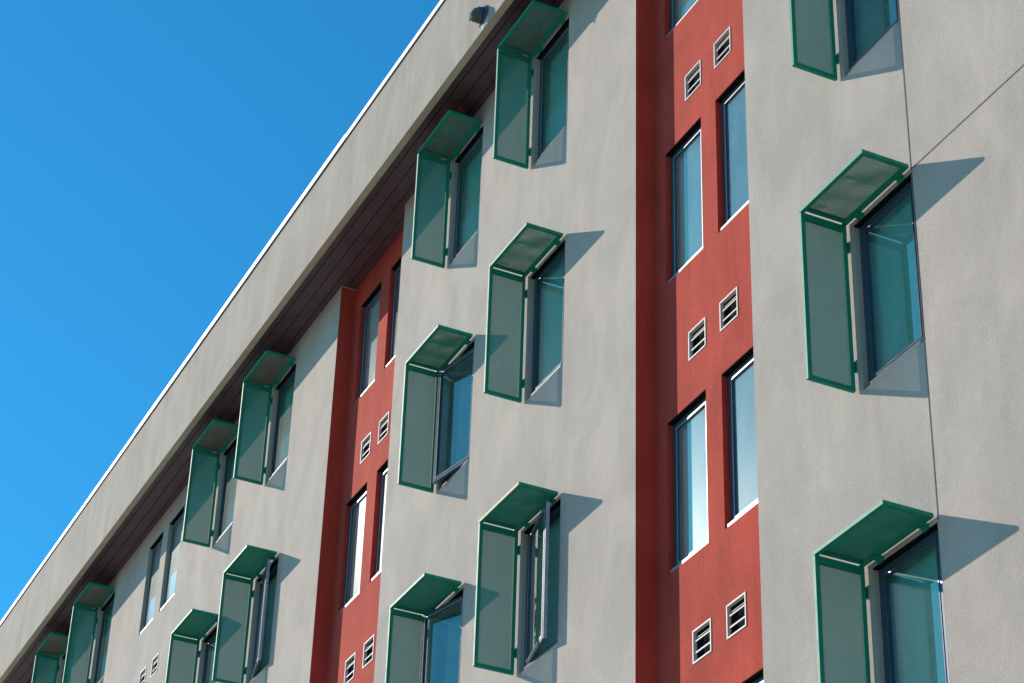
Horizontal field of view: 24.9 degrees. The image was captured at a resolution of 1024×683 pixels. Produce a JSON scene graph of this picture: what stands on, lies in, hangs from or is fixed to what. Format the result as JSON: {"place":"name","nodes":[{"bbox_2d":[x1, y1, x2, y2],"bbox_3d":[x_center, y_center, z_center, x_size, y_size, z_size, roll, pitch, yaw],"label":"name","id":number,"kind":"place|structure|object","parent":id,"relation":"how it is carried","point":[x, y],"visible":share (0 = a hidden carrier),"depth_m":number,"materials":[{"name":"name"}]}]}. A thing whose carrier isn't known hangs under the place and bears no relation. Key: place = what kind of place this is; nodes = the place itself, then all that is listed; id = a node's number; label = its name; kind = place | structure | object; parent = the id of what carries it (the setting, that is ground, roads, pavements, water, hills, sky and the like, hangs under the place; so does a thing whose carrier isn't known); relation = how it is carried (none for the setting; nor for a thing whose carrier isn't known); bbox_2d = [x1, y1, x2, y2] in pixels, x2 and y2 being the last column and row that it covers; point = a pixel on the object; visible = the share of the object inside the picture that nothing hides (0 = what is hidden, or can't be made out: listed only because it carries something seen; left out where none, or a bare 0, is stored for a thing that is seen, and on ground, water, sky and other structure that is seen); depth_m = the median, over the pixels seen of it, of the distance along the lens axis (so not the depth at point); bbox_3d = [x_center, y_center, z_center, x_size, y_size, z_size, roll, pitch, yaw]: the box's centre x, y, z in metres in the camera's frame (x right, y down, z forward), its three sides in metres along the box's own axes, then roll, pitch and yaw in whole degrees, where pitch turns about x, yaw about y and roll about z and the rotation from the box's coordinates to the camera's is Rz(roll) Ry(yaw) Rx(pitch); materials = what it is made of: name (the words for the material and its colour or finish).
{"place":"outdoors","nodes":[
{"label":"outdoors","id":0,"kind":"place"},
{"bbox_2d":[0,0,439,621],"label":"sky","id":1,"kind":"structure","parent":0,"point":[151,151],"materials":[{"name":"blue"}]},
{"label":"ground","id":2,"kind":"structure","parent":0,"visible":0},
{"bbox_2d":[0,0,1023,682],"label":"apartment building","id":3,"kind":"structure","parent":2,"relation":"on","point":[694,448],"depth_m":23.32,"materials":[{"name":"grey paint"}]},
{"bbox_2d":[32,632,68,682],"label":"window sunshade","id":4,"kind":"object","parent":3,"relation":"attached to","point":[46,668],"depth_m":42.87,"materials":[{"name":"green paint"}]},
{"bbox_2d":[61,652,66,682],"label":"window","id":5,"kind":"structure","parent":3,"relation":"in","point":[64,657],"depth_m":42.92,"materials":[{"name":"glass"}]},
{"bbox_2d":[62,582,113,682],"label":"window sunshade","id":6,"kind":"object","parent":3,"relation":"attached to","point":[84,620],"depth_m":40.83,"materials":[{"name":"green paint"}]},
{"bbox_2d":[94,592,114,682],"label":"window","id":7,"kind":"structure","parent":3,"relation":"in","point":[107,607],"depth_m":40.80,"materials":[{"name":"glass"}]},
{"bbox_2d":[140,531,163,633],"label":"window","id":8,"kind":"structure","parent":3,"relation":"in","point":[156,547],"depth_m":38.64,"materials":[{"name":"glass"}]},
{"bbox_2d":[160,505,184,609],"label":"window","id":9,"kind":"structure","parent":3,"relation":"in","point":[177,522],"depth_m":37.82,"materials":[{"name":"glass"}]},
{"bbox_2d":[165,608,218,682],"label":"window sunshade","id":10,"kind":"object","parent":3,"relation":"attached to","point":[184,652],"depth_m":34.34,"materials":[{"name":"green paint"}]},
{"bbox_2d":[202,625,217,682],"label":"window","id":11,"kind":"structure","parent":3,"relation":"in","point":[210,640],"depth_m":34.34,"materials":[{"name":"glass"}]},
{"bbox_2d":[182,419,238,547],"bbox_3d":[-4.588,2.172,35.506,0.471,1.666,0.967,16,-35,-21],"label":"window sunshade","id":12,"kind":"object","parent":3,"relation":"attached to","point":[217,436],"depth_m":35.87,"materials":[{"name":"green paint"}]},
{"bbox_2d":[214,438,236,544],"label":"window","id":13,"kind":"structure","parent":3,"relation":"in","point":[231,451],"depth_m":35.82,"materials":[{"name":"glass"}]},
{"bbox_2d":[212,545,276,682],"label":"window sunshade","id":14,"kind":"object","parent":3,"relation":"attached to","point":[249,562],"depth_m":32.41,"materials":[{"name":"green paint"}]},
{"bbox_2d":[233,350,294,484],"bbox_3d":[-3.593,1.109,33.745,0.471,1.666,0.967,16,-35,-21],"label":"window sunshade","id":15,"kind":"object","parent":3,"relation":"attached to","point":[269,368],"depth_m":34.10,"materials":[{"name":"green paint"}]},
{"bbox_2d":[249,557,278,682],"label":"window","id":16,"kind":"structure","parent":3,"relation":"in","point":[262,643],"depth_m":32.15,"materials":[{"name":"glass"}]},
{"bbox_2d":[267,363,295,481],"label":"window","id":17,"kind":"structure","parent":3,"relation":"in","point":[288,379],"depth_m":34.07,"materials":[{"name":"glass"}]},
{"bbox_2d":[339,482,366,612],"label":"window","id":18,"kind":"structure","parent":3,"relation":"in","point":[357,503],"depth_m":30.26,"materials":[{"name":"glass"}]},
{"bbox_2d":[355,281,381,402],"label":"window","id":19,"kind":"structure","parent":3,"relation":"in","point":[372,304],"depth_m":31.95,"materials":[{"name":"glass"}]},
{"bbox_2d":[371,460,387,580],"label":"window","id":20,"kind":"structure","parent":3,"relation":"in","point":[383,469],"depth_m":29.52,"materials":[{"name":"glass"}]},
{"bbox_2d":[385,256,401,367],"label":"window","id":21,"kind":"structure","parent":3,"relation":"in","point":[397,267],"depth_m":31.22,"materials":[{"name":"glass"}]},
{"bbox_2d":[385,573,460,682],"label":"window sunshade","id":22,"kind":"object","parent":3,"relation":"attached to","point":[424,593],"depth_m":25.90,"materials":[{"name":"green paint"}]},
{"bbox_2d":[397,324,472,492],"bbox_3d":[-0.886,0.788,27.114,0.471,1.666,0.967,16,-35,-21],"label":"window sunshade","id":23,"kind":"object","parent":3,"relation":"attached to","point":[439,348],"depth_m":27.47,"materials":[{"name":"green paint"}]},
{"bbox_2d":[419,589,462,682],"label":"window","id":24,"kind":"structure","parent":3,"relation":"in","point":[454,628],"depth_m":25.85,"materials":[{"name":"glass"}]},
{"bbox_2d":[411,110,481,267],"bbox_3d":[-0.804,-1.890,28.824,0.471,1.666,0.967,16,-35,-21],"label":"window sunshade","id":25,"kind":"object","parent":3,"relation":"attached to","point":[434,174],"depth_m":29.19,"materials":[{"name":"green paint"}]},
{"bbox_2d":[420,102,465,146],"bbox_3d":[-0.863,-2.730,29.253,0.337,0.311,0.968,16,-35,-21],"label":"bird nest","id":26,"kind":"object","parent":25,"relation":"on","point":[456,109],"visible":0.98,"depth_m":29.00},
{"bbox_2d":[433,340,474,489],"bbox_3d":[-0.597,0.874,27.151,0.318,1.610,0.866,16,-35,-21],"label":"window","id":27,"kind":"structure","parent":3,"relation":"in","point":[453,369],"depth_m":27.43,"materials":[{"name":"glass"}]},
{"bbox_2d":[450,126,482,263],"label":"window","id":28,"kind":"structure","parent":3,"relation":"in","point":[471,190],"depth_m":29.12,"materials":[{"name":"glass"}]},
{"bbox_2d":[469,5,487,26],"bbox_3d":[-0.413,-3.912,27.817,0.173,0.304,0.248,16,-35,-21],"label":"floodlight","id":29,"kind":"object","parent":3,"relation":"attached to","point":[478,15],"visible":1,"depth_m":27.77,"materials":[{"name":"grey metal"}]},
{"bbox_2d":[473,482,557,674],"bbox_3d":[0.047,2.411,23.581,0.473,1.666,0.967,16,-35,-21],"label":"window sunshade","id":30,"kind":"object","parent":3,"relation":"attached to","point":[517,507],"depth_m":23.94,"materials":[{"name":"green paint"}]},
{"bbox_2d":[483,222,562,402],"bbox_3d":[0.136,-0.311,25.311,0.471,1.666,0.967,16,-35,-21],"label":"window sunshade","id":31,"kind":"object","parent":3,"relation":"attached to","point":[504,343],"depth_m":25.67,"materials":[{"name":"green paint"}]},
{"bbox_2d":[493,0,566,168],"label":"window sunshade","id":32,"kind":"object","parent":3,"relation":"attached to","point":[532,29],"depth_m":27.38,"materials":[{"name":"green glass"}]},
{"bbox_2d":[520,498,560,672],"bbox_3d":[0.289,2.484,23.599,0.278,1.610,0.866,16,-35,-21],"label":"window","id":33,"kind":"structure","parent":3,"relation":"in","point":[542,587],"depth_m":23.60,"materials":[{"name":"glass"}]},
{"bbox_2d":[528,240,564,398],"bbox_3d":[0.439,-0.222,25.353,0.146,1.610,0.866,16,-35,-21],"label":"window","id":34,"kind":"structure","parent":3,"relation":"in","point":[552,272],"depth_m":25.58,"materials":[{"name":"glass"}]},
{"bbox_2d":[534,17,568,164],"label":"window","id":35,"kind":"structure","parent":3,"relation":"in","point":[555,89],"depth_m":27.30,"materials":[{"name":"glass"}]},
{"bbox_2d":[666,0,697,36],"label":"window","id":36,"kind":"structure","parent":3,"relation":"in","point":[678,8],"depth_m":24.97,"materials":[{"name":"glass"}]},
{"bbox_2d":[666,117,702,282],"bbox_3d":[1.789,-1.405,23.376,0.133,1.616,0.738,16,-35,-21],"label":"window","id":37,"kind":"structure","parent":3,"relation":"in","point":[686,156],"depth_m":23.54,"materials":[{"name":"glass"}]},
{"bbox_2d":[668,389,708,572],"bbox_3d":[1.696,1.319,21.661,0.133,1.616,0.738,16,-35,-21],"label":"window","id":38,"kind":"structure","parent":3,"relation":"in","point":[689,426],"depth_m":21.81,"materials":[{"name":"glass"}]},
{"bbox_2d":[716,69,748,230],"bbox_3d":[2.239,-1.889,22.583,0.133,1.616,0.738,16,-35,-21],"label":"window","id":39,"kind":"structure","parent":3,"relation":"in","point":[733,100],"depth_m":22.80,"materials":[{"name":"glass"}]},
{"bbox_2d":[722,347,757,527],"bbox_3d":[2.145,0.835,20.868,0.133,1.616,0.738,16,-35,-21],"label":"window","id":40,"kind":"structure","parent":3,"relation":"in","point":[741,388],"depth_m":21.06,"materials":[{"name":"glass"}]},
{"bbox_2d":[742,668,763,682],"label":"window","id":41,"kind":"structure","parent":3,"relation":"in","point":[758,677],"depth_m":19.56,"materials":[{"name":"glass"}]},
{"bbox_2d":[789,0,838,80],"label":"window sunshade","id":42,"kind":"object","parent":3,"relation":"attached to","point":[813,45],"depth_m":20.57,"materials":[{"name":"green paint"}]},
{"bbox_2d":[799,149,908,392],"bbox_3d":[2.802,-0.564,18.733,0.471,1.666,0.967,16,-35,-21],"label":"window sunshade","id":43,"kind":"object","parent":3,"relation":"attached to","point":[827,317],"depth_m":19.09,"materials":[{"name":"green glass"}]},
{"bbox_2d":[845,0,898,74],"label":"window","id":44,"kind":"structure","parent":3,"relation":"in","point":[867,21],"depth_m":20.47,"materials":[{"name":"glass"}]},
{"bbox_2d":[812,500,933,682],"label":"window sunshade","id":45,"kind":"object","parent":3,"relation":"attached to","point":[874,533],"depth_m":17.52,"materials":[{"name":"green paint"}]},
{"bbox_2d":[854,174,923,388],"bbox_3d":[3.105,-0.474,18.776,0.146,1.610,0.866,16,-35,-21],"label":"window","id":46,"kind":"structure","parent":3,"relation":"in","point":[889,227],"depth_m":18.95,"materials":[{"name":"glass"}]},
{"bbox_2d":[873,523,949,682],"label":"window","id":47,"kind":"structure","parent":3,"relation":"in","point":[916,601],"depth_m":17.36,"materials":[{"name":"glass"}]}
]}

